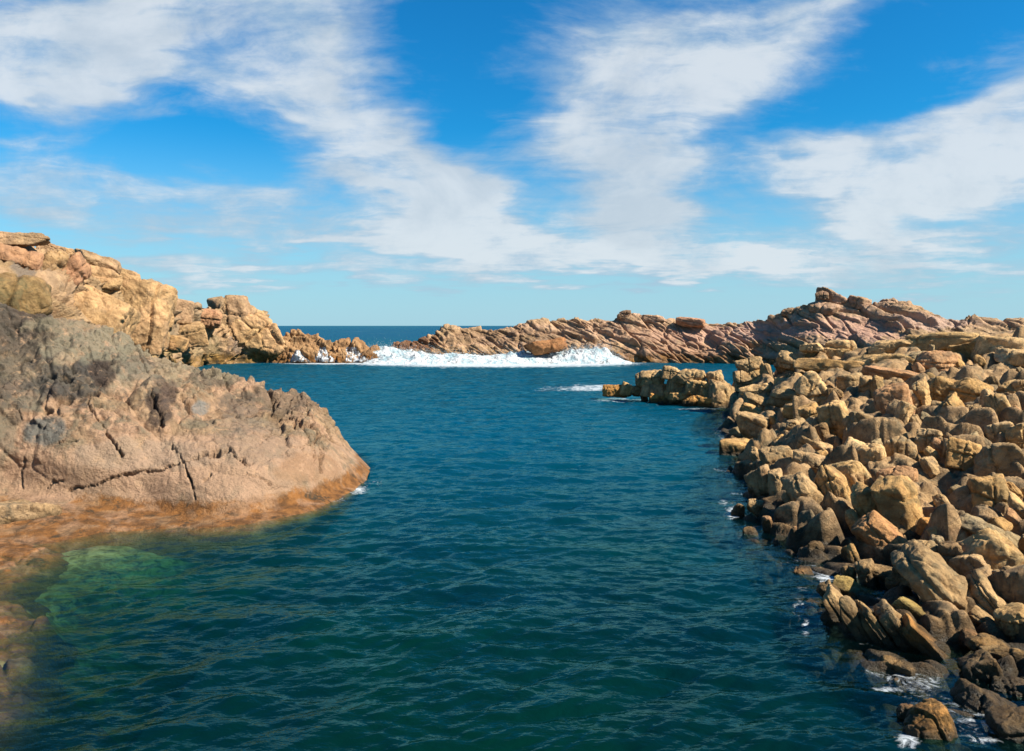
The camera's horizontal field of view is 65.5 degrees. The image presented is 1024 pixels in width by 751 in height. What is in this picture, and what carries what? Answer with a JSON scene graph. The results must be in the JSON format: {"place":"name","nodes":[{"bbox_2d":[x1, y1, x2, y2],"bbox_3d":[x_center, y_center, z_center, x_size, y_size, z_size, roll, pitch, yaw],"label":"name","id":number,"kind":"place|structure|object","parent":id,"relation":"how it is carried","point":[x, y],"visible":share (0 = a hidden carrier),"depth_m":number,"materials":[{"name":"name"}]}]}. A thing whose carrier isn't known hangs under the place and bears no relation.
{"place":"outdoors","nodes":[
{"label":"outdoors","id":0,"kind":"place"},
{"bbox_2d":[0,246,274,366],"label":"cliff","id":1,"kind":"structure","parent":0,"point":[222,348],"depth_m":85.22,"materials":[{"name":"stone"}]},
{"bbox_2d":[0,243,43,269],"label":"boulder","id":2,"kind":"object","parent":1,"relation":"on","point":[23,258],"visible":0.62,"depth_m":57.15,"materials":[{"name":"stone"}]},
{"bbox_2d":[0,231,50,246],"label":"boulder","id":3,"kind":"object","parent":2,"relation":"on","point":[19,239],"visible":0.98,"depth_m":58.29,"materials":[{"name":"stone"}]},
{"bbox_2d":[0,272,52,315],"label":"boulder","id":4,"kind":"object","parent":1,"relation":"on","point":[28,294],"visible":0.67,"depth_m":26.19,"materials":[{"name":"beige stone"}]},
{"bbox_2d":[42,248,68,270],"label":"rock","id":5,"kind":"object","parent":1,"relation":"on","point":[54,259],"visible":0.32,"depth_m":59.61,"materials":[{"name":"stone"}]},
{"bbox_2d":[62,251,91,285],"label":"rock","id":6,"kind":"object","parent":1,"relation":"on","point":[78,268],"visible":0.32,"depth_m":61.10,"materials":[{"name":"stone"}]},
{"bbox_2d":[90,265,122,293],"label":"boulder","id":7,"kind":"object","parent":1,"relation":"on","point":[112,279],"visible":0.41,"depth_m":68.40,"materials":[{"name":"stone"}]},
{"bbox_2d":[74,248,121,274],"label":"boulder","id":8,"kind":"object","parent":7,"relation":"on","point":[93,259],"visible":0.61,"depth_m":68.75,"materials":[{"name":"stone"}]},
{"bbox_2d":[74,284,140,334],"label":"boulder","id":9,"kind":"object","parent":1,"relation":"on","point":[93,304],"visible":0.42,"depth_m":62.98,"materials":[{"name":"stone"}]},
{"bbox_2d":[120,273,177,355],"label":"boulder","id":10,"kind":"object","parent":1,"relation":"on","point":[153,303],"visible":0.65,"depth_m":71.13,"materials":[{"name":"stone"}]},
{"bbox_2d":[164,335,188,352],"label":"boulder","id":11,"kind":"object","parent":1,"relation":"on","point":[178,344],"visible":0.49,"depth_m":79.68,"materials":[{"name":"stone"}]},
{"bbox_2d":[175,299,194,325],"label":"boulder","id":12,"kind":"object","parent":1,"relation":"on","point":[186,314],"visible":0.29,"depth_m":91.17,"materials":[{"name":"stone"}]},
{"bbox_2d":[178,321,208,347],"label":"boulder","id":13,"kind":"object","parent":1,"relation":"on","point":[195,333],"visible":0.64,"depth_m":90.37,"materials":[{"name":"stone"}]},
{"bbox_2d":[200,308,222,328],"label":"boulder","id":14,"kind":"object","parent":1,"relation":"on","point":[211,319],"visible":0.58,"depth_m":99.49,"materials":[{"name":"stone"}]},
{"bbox_2d":[207,295,251,327],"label":"boulder","id":15,"kind":"object","parent":1,"relation":"on","point":[235,307],"visible":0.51,"depth_m":103.76,"materials":[{"name":"stone"}]},
{"bbox_2d":[228,309,286,362],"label":"boulder","id":16,"kind":"object","parent":1,"relation":"on","point":[258,334],"visible":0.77,"depth_m":105.06,"materials":[{"name":"stone"}]},
{"bbox_2d":[0,399,648,698],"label":"seabed","id":17,"kind":"structure","parent":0,"point":[64,599],"depth_m":16.76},
{"bbox_2d":[0,499,61,524],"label":"boulder","id":18,"kind":"object","parent":17,"relation":"on","point":[16,510],"visible":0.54,"depth_m":19.55,"materials":[{"name":"stone"}]},
{"bbox_2d":[0,523,77,750],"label":"rock shelf","id":19,"kind":"object","parent":17,"relation":"on","point":[38,654],"visible":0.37,"depth_m":13.28,"materials":[{"name":"brown stone"}]},
{"bbox_2d":[0,302,370,555],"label":"headland","id":20,"kind":"structure","parent":17,"relation":"on","point":[108,437],"depth_m":22.13,"materials":[{"name":"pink stone"}]},
{"bbox_2d":[272,329,379,362],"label":"reef","id":21,"kind":"object","parent":17,"relation":"on","point":[308,346],"visible":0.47,"depth_m":107.01},
{"bbox_2d":[621,325,1023,750],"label":"bedrock","id":22,"kind":"structure","parent":17,"relation":"on","point":[825,650],"depth_m":18.10,"materials":[{"name":"brown stone"}]},
{"bbox_2d":[640,383,665,396],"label":"boulder","id":23,"kind":"object","parent":22,"relation":"on","point":[646,390],"visible":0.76,"depth_m":51.63,"materials":[{"name":"stone"}]},
{"bbox_2d":[635,369,664,386],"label":"boulder","id":24,"kind":"object","parent":23,"relation":"on","point":[648,377],"visible":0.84,"depth_m":51.79,"materials":[{"name":"stone"}]},
{"bbox_2d":[665,380,683,394],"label":"boulder","id":25,"kind":"object","parent":22,"relation":"on","point":[671,386],"visible":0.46,"depth_m":50.97,"materials":[{"name":"stone"}]},
{"bbox_2d":[675,369,705,383],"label":"boulder","id":26,"kind":"object","parent":25,"relation":"on","point":[683,376],"visible":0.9,"depth_m":50.19,"materials":[{"name":"stone"}]},
{"bbox_2d":[685,380,708,395],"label":"boulder","id":27,"kind":"object","parent":22,"relation":"on","point":[696,387],"visible":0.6,"depth_m":49.65,"materials":[{"name":"stone"}]},
{"bbox_2d":[682,395,714,408],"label":"boulder","id":28,"kind":"object","parent":22,"relation":"on","point":[698,401],"visible":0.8,"depth_m":49.00,"materials":[{"name":"stone"}]},
{"bbox_2d":[707,379,734,410],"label":"boulder","id":29,"kind":"object","parent":22,"relation":"on","point":[720,393],"visible":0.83,"depth_m":48.59,"materials":[{"name":"stone"}]},
{"bbox_2d":[719,438,749,468],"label":"boulder","id":30,"kind":"object","parent":22,"relation":"on","point":[731,450],"visible":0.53,"depth_m":30.75,"materials":[{"name":"stone"}]},
{"bbox_2d":[732,370,750,391],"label":"boulder","id":31,"kind":"object","parent":22,"relation":"on","point":[741,378],"visible":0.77,"depth_m":45.13,"materials":[{"name":"stone"}]},
{"bbox_2d":[734,356,763,372],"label":"boulder","id":32,"kind":"object","parent":22,"relation":"on","point":[752,363],"visible":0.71,"depth_m":45.39,"materials":[{"name":"stone"}]},
{"bbox_2d":[736,411,769,438],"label":"boulder","id":33,"kind":"object","parent":22,"relation":"on","point":[750,425],"visible":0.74,"depth_m":32.10,"materials":[{"name":"stone"}]},
{"bbox_2d":[738,383,771,397],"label":"boulder","id":34,"kind":"object","parent":22,"relation":"on","point":[757,389],"visible":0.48,"depth_m":41.54,"materials":[{"name":"stone"}]},
{"bbox_2d":[743,392,769,410],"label":"rock","id":35,"kind":"object","parent":22,"relation":"on","point":[757,401],"visible":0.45,"depth_m":37.37,"materials":[{"name":"stone"}]},
{"bbox_2d":[744,464,769,498],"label":"boulder","id":36,"kind":"object","parent":22,"relation":"on","point":[756,480],"visible":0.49,"depth_m":22.58,"materials":[{"name":"stone"}]},
{"bbox_2d":[758,445,792,466],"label":"boulder","id":37,"kind":"object","parent":22,"relation":"on","point":[770,455],"visible":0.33,"depth_m":24.01,"materials":[{"name":"stone"}]},
{"bbox_2d":[768,468,782,495],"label":"boulder","id":38,"kind":"object","parent":22,"relation":"on","point":[774,482],"visible":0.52,"depth_m":22.03,"materials":[{"name":"stone"}]},
{"bbox_2d":[765,385,797,407],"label":"boulder","id":39,"kind":"object","parent":22,"relation":"on","point":[781,396],"visible":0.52,"depth_m":34.80,"materials":[{"name":"stone"}]},
{"bbox_2d":[775,350,804,370],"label":"boulder","id":40,"kind":"object","parent":22,"relation":"on","point":[785,359],"visible":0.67,"depth_m":43.53,"materials":[{"name":"stone"}]},
{"bbox_2d":[790,565,813,583],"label":"boulder","id":41,"kind":"object","parent":22,"relation":"on","point":[801,574],"visible":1,"depth_m":16.07,"materials":[{"name":"stone"}]},
{"bbox_2d":[780,471,823,503],"bbox_3d":[7.475,3.089,20.207,0.831,1.292,1.098,-26,-6,15],"label":"boulder","id":42,"kind":"object","parent":22,"relation":"on","point":[798,484],"visible":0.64,"depth_m":19.88,"materials":[{"name":"stone"}]},
{"bbox_2d":[792,450,826,472],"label":"boulder","id":43,"kind":"object","parent":22,"relation":"on","point":[813,461],"visible":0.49,"depth_m":22.94,"materials":[{"name":"stone"}]},
{"bbox_2d":[793,371,827,404],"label":"boulder","id":44,"kind":"object","parent":22,"relation":"on","point":[811,385],"visible":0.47,"depth_m":33.70,"materials":[{"name":"stone"}]},
{"bbox_2d":[794,433,832,450],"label":"boulder","id":45,"kind":"object","parent":22,"relation":"on","point":[803,440],"visible":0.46,"depth_m":24.49,"materials":[{"name":"stone"}]},
{"bbox_2d":[793,358,866,372],"bbox_3d":[16.324,-0.389,39.933,4.251,0.961,1.688,9,7,27],"label":"rock slab","id":46,"kind":"object","parent":22,"relation":"on","point":[817,365],"visible":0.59,"depth_m":39.53,"materials":[{"name":"stone"}]},
{"bbox_2d":[816,400,848,438],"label":"boulder","id":47,"kind":"object","parent":22,"relation":"on","point":[832,414],"visible":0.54,"depth_m":26.88,"materials":[{"name":"stone"}]},
{"bbox_2d":[822,583,842,625],"bbox_3d":[5.712,4.215,13.599,0.391,1.298,0.656,-36,-11,15],"label":"rock rib","id":48,"kind":"object","parent":22,"relation":"on","point":[832,595],"visible":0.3,"depth_m":13.43,"materials":[{"name":"stone"}]},
{"bbox_2d":[815,465,850,501],"bbox_3d":[8.163,2.982,20.085,0.771,1.582,1.094,-21,-5,31],"label":"rock slab","id":49,"kind":"object","parent":22,"relation":"on","point":[831,479],"visible":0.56,"depth_m":19.87,"materials":[{"name":"stone"}]},
{"bbox_2d":[836,372,861,391],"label":"boulder","id":50,"kind":"object","parent":22,"relation":"on","point":[844,382],"visible":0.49,"depth_m":33.26,"materials":[{"name":"stone"}]},
{"bbox_2d":[829,460,873,489],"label":"boulder","id":51,"kind":"object","parent":22,"relation":"on","point":[854,471],"visible":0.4,"depth_m":20.33,"materials":[{"name":"stone"}]},
{"bbox_2d":[833,575,876,598],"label":"rock","id":52,"kind":"object","parent":22,"relation":"on","point":[847,585],"visible":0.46,"depth_m":14.61,"materials":[{"name":"stone"}]},
{"bbox_2d":[839,595,871,647],"bbox_3d":[5.765,4.203,12.938,0.343,1.453,0.663,-41,-13,17],"label":"rock rib","id":53,"kind":"object","parent":22,"relation":"on","point":[849,615],"visible":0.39,"depth_m":12.78,"materials":[{"name":"stone"}]},
{"bbox_2d":[850,481,878,517],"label":"boulder","id":54,"kind":"object","parent":22,"relation":"on","point":[862,502],"visible":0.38,"depth_m":18.45,"materials":[{"name":"stone"}]},
{"bbox_2d":[854,558,879,594],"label":"boulder","id":55,"kind":"object","parent":22,"relation":"on","point":[864,571],"visible":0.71,"depth_m":15.36,"materials":[{"name":"stone"}]},
{"bbox_2d":[855,443,886,467],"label":"boulder","id":56,"kind":"object","parent":22,"relation":"on","point":[867,452],"visible":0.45,"depth_m":21.80,"materials":[{"name":"stone"}]},
{"bbox_2d":[854,600,895,650],"bbox_3d":[5.974,4.210,12.771,0.295,1.321,0.658,-40,-14,15],"label":"rock rib","id":57,"kind":"object","parent":22,"relation":"on","point":[875,630],"visible":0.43,"depth_m":12.57,"materials":[{"name":"stone"}]},
{"bbox_2d":[851,510,907,546],"bbox_3d":[7.856,3.471,16.967,1.075,0.742,0.841,43,20,9],"label":"boulder","id":58,"kind":"object","parent":22,"relation":"on","point":[874,528],"visible":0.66,"depth_m":16.73,"materials":[{"name":"stone"}]},
{"bbox_2d":[846,353,914,365],"bbox_3d":[17.957,-0.630,38.891,3.134,0.885,1.529,-3,2,28],"label":"rock slab","id":59,"kind":"object","parent":22,"relation":"on","point":[869,359],"visible":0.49,"depth_m":38.44,"materials":[{"name":"stone"}]},
{"bbox_2d":[861,365,918,380],"bbox_3d":[16.611,0.025,34.386,2.913,0.654,1.314,11,8,26],"label":"rock slab","id":60,"kind":"object","parent":22,"relation":"on","point":[885,373],"visible":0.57,"depth_m":34.12,"materials":[{"name":"stone"}]},
{"bbox_2d":[868,339,911,354],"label":"rock slab","id":61,"kind":"object","parent":22,"relation":"on","point":[885,346],"visible":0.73,"depth_m":41.15,"materials":[{"name":"stone"}]},
{"bbox_2d":[873,382,914,414],"bbox_3d":[13.783,1.039,28.712,1.302,1.479,1.301,-14,-3,20],"label":"boulder","id":62,"kind":"object","parent":22,"relation":"on","point":[884,396],"visible":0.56,"depth_m":28.28,"materials":[{"name":"stone"}]},
{"bbox_2d":[876,655,915,681],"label":"rock","id":63,"kind":"object","parent":22,"relation":"on","point":[907,669],"visible":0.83,"depth_m":11.46,"materials":[{"name":"stone"}]},
{"bbox_2d":[869,475,923,530],"bbox_3d":[8.948,3.138,18.179,1.008,1.839,1.220,-27,-9,19],"label":"rock slab","id":64,"kind":"object","parent":22,"relation":"on","point":[896,501],"visible":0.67,"depth_m":17.83,"materials":[{"name":"stone"}]},
{"bbox_2d":[873,599,920,655],"bbox_3d":[6.271,4.205,12.628,0.385,1.310,0.634,-38,-14,16],"label":"rock rib","id":65,"kind":"object","parent":22,"relation":"on","point":[888,617],"visible":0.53,"depth_m":12.46,"materials":[{"name":"stone"}]},
{"bbox_2d":[876,465,918,481],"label":"boulder","id":66,"kind":"object","parent":22,"relation":"on","point":[911,473],"visible":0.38,"depth_m":19.86,"materials":[{"name":"stone"}]},
{"bbox_2d":[885,435,918,462],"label":"boulder","id":67,"kind":"object","parent":22,"relation":"on","point":[902,444],"visible":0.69,"depth_m":22.07,"materials":[{"name":"stone"}]},
{"bbox_2d":[894,401,916,424],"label":"boulder","id":68,"kind":"object","parent":22,"relation":"on","point":[904,411],"visible":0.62,"depth_m":26.30,"materials":[{"name":"stone"}]},
{"bbox_2d":[891,596,925,620],"bbox_3d":[6.868,4.082,13.041,1.314,0.289,0.541,37,16,22],"label":"rock rib","id":69,"kind":"object","parent":22,"relation":"on","point":[915,610],"visible":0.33,"depth_m":13.05,"materials":[{"name":"stone"}]},
{"bbox_2d":[911,376,931,405],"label":"rock","id":70,"kind":"object","parent":22,"relation":"on","point":[920,389],"visible":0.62,"depth_m":28.72,"materials":[{"name":"stone"}]},
{"bbox_2d":[914,428,942,452],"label":"boulder","id":71,"kind":"object","parent":22,"relation":"on","point":[924,437],"visible":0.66,"depth_m":22.89,"materials":[{"name":"stone"}]},
{"bbox_2d":[919,456,939,477],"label":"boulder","id":72,"kind":"object","parent":22,"relation":"on","point":[929,465],"visible":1,"depth_m":20.99,"materials":[{"name":"stone"}]},
{"bbox_2d":[902,698,960,750],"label":"boulder","id":73,"kind":"object","parent":22,"relation":"on","point":[929,724],"visible":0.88,"depth_m":9.63,"materials":[{"name":"stone"}]},
{"bbox_2d":[902,613,961,673],"bbox_3d":[6.437,4.215,12.248,1.114,0.290,0.556,45,17,19],"label":"rock rib","id":74,"kind":"object","parent":22,"relation":"on","point":[920,638],"visible":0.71,"depth_m":12.13,"materials":[{"name":"stone"}]},
{"bbox_2d":[916,350,959,371],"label":"boulder","id":75,"kind":"object","parent":22,"relation":"on","point":[939,360],"visible":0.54,"depth_m":35.83,"materials":[{"name":"stone"}]},
{"bbox_2d":[890,539,993,629],"bbox_3d":[7.584,3.856,13.553,2.378,0.805,1.324,45,16,20],"label":"boulder","id":76,"kind":"object","parent":22,"relation":"on","point":[927,573],"visible":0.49,"depth_m":13.38,"materials":[{"name":"stone"}]},
{"bbox_2d":[905,332,978,350],"bbox_3d":[22.155,-1.727,40.497,3.885,1.009,1.814,0,3,35],"label":"rock slab","id":77,"kind":"object","parent":22,"relation":"on","point":[942,341],"visible":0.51,"depth_m":40.00,"materials":[{"name":"stone"}]},
{"bbox_2d":[928,376,957,400],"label":"boulder","id":78,"kind":"object","parent":22,"relation":"on","point":[939,387],"visible":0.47,"depth_m":29.48,"materials":[{"name":"stone"}]},
{"bbox_2d":[936,541,963,564],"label":"boulder","id":79,"kind":"object","parent":22,"relation":"on","point":[948,551],"visible":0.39,"depth_m":15.07,"materials":[{"name":"stone"}]},
{"bbox_2d":[944,437,981,470],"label":"boulder","id":80,"kind":"object","parent":22,"relation":"on","point":[961,453],"visible":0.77,"depth_m":21.17,"materials":[{"name":"stone"}]},
{"bbox_2d":[948,554,991,575],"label":"boulder","id":81,"kind":"object","parent":22,"relation":"on","point":[962,565],"visible":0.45,"depth_m":14.46,"materials":[{"name":"stone"}]},
{"bbox_2d":[949,377,993,402],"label":"boulder","id":82,"kind":"object","parent":22,"relation":"on","point":[966,389],"visible":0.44,"depth_m":28.67,"materials":[{"name":"stone"}]},
{"bbox_2d":[957,649,1003,689],"bbox_3d":[6.793,4.346,11.469,0.567,0.669,0.622,-16,-5,26],"label":"boulder","id":83,"kind":"object","parent":22,"relation":"on","point":[980,668],"visible":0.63,"depth_m":11.26,"materials":[{"name":"stone"}]},
{"bbox_2d":[947,678,1017,719],"bbox_3d":[6.256,4.424,10.510,0.898,0.536,0.641,13,10,24],"label":"boulder","id":84,"kind":"object","parent":22,"relation":"on","point":[966,695],"visible":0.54,"depth_m":10.51,"materials":[{"name":"stone"}]},
{"bbox_2d":[966,569,1007,614],"bbox_3d":[8.043,3.817,13.310,0.404,1.144,0.684,-39,-17,21],"label":"boulder","id":85,"kind":"object","parent":22,"relation":"on","point":[984,593],"visible":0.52,"depth_m":13.16,"materials":[{"name":"stone"}]},
{"bbox_2d":[966,474,1009,507],"bbox_3d":[10.916,2.797,18.205,0.887,1.018,0.961,-5,1,24],"label":"boulder","id":86,"kind":"object","parent":22,"relation":"on","point":[991,491],"visible":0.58,"depth_m":17.91,"materials":[{"name":"stone"}]},
{"bbox_2d":[957,528,1023,569],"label":"boulder","id":87,"kind":"object","parent":22,"relation":"on","point":[995,549],"visible":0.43,"depth_m":14.63,"materials":[{"name":"stone"}]},
{"bbox_2d":[959,513,1023,553],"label":"rock slab","id":88,"kind":"object","parent":22,"relation":"on","point":[972,524],"visible":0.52,"depth_m":15.85,"materials":[{"name":"stone"}]},
{"bbox_2d":[969,335,1023,359],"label":"rock","id":89,"kind":"object","parent":22,"relation":"on","point":[985,344],"visible":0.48,"depth_m":36.88,"materials":[{"name":"stone"}]},
{"bbox_2d":[983,393,1010,416],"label":"rock","id":90,"kind":"object","parent":22,"relation":"on","point":[998,403],"visible":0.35,"depth_m":24.97,"materials":[{"name":"stone"}]},
{"bbox_2d":[973,442,1023,476],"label":"boulder","id":91,"kind":"object","parent":22,"relation":"on","point":[988,459],"visible":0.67,"depth_m":20.04,"materials":[{"name":"stone"}]},
{"bbox_2d":[984,421,1013,442],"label":"boulder","id":92,"kind":"object","parent":22,"relation":"on","point":[991,431],"visible":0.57,"depth_m":22.78,"materials":[{"name":"stone"}]},
{"bbox_2d":[978,645,1023,663],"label":"boulder","id":93,"kind":"object","parent":22,"relation":"on","point":[996,652],"visible":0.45,"depth_m":11.72,"materials":[{"name":"stone"}]},
{"bbox_2d":[964,633,1010,651],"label":"boulder","id":94,"kind":"object","parent":93,"relation":"on","point":[973,643],"visible":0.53,"depth_m":12.09,"materials":[{"name":"stone"}]},
{"bbox_2d":[984,704,1023,750],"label":"boulder","id":95,"kind":"object","parent":22,"relation":"on","point":[1005,723],"visible":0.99,"depth_m":9.70,"materials":[{"name":"stone"}]},
{"bbox_2d":[989,675,1023,706],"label":"boulder","id":96,"kind":"object","parent":22,"relation":"on","point":[1010,688],"visible":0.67,"depth_m":10.88,"materials":[{"name":"stone"}]},
{"bbox_2d":[992,602,1023,640],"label":"boulder","id":97,"kind":"object","parent":22,"relation":"on","point":[1008,618],"visible":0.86,"depth_m":12.51,"materials":[{"name":"stone"}]},
{"bbox_2d":[994,348,1023,366],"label":"rock slab","id":98,"kind":"object","parent":22,"relation":"on","point":[1014,357],"visible":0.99,"depth_m":35.44,"materials":[{"name":"stone"}]},
{"bbox_2d":[1005,423,1023,448],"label":"boulder","id":99,"kind":"object","parent":22,"relation":"on","point":[1014,434],"visible":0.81,"depth_m":22.11,"materials":[{"name":"stone"}]},
{"bbox_2d":[28,326,994,750],"bbox_3d":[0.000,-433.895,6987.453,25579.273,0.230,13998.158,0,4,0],"label":"sea","id":100,"kind":"structure","parent":0,"point":[510,558],"depth_m":14.14,"materials":[{"name":"liquid"}]},
{"bbox_2d":[362,342,579,363],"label":"breaking wave","id":101,"kind":"object","parent":100,"relation":"on","point":[521,357],"visible":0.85,"depth_m":104.86,"materials":[{"name":"white liquid"}]},
{"bbox_2d":[548,340,631,363],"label":"breaking wave","id":102,"kind":"object","parent":100,"relation":"on","point":[596,355],"visible":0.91,"depth_m":104.85,"materials":[{"name":"white liquid"}]},
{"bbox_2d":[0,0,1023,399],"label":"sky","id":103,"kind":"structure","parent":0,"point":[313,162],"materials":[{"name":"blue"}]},
{"bbox_2d":[390,297,1023,364],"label":"ridge","id":104,"kind":"structure","parent":0,"point":[634,337],"depth_m":107.35,"materials":[{"name":"stone"}]},
{"bbox_2d":[523,337,567,354],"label":"boulder","id":105,"kind":"object","parent":104,"relation":"on","point":[558,344],"visible":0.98,"depth_m":104.94,"materials":[{"name":"brown stone"}]},
{"bbox_2d":[675,317,705,327],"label":"boulder","id":106,"kind":"object","parent":104,"relation":"on","point":[689,322],"visible":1,"depth_m":109.71,"materials":[{"name":"stone"}]},
{"bbox_2d":[807,300,839,314],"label":"boulder","id":107,"kind":"object","parent":104,"relation":"on","point":[826,308],"visible":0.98,"depth_m":100.33,"materials":[{"name":"stone"}]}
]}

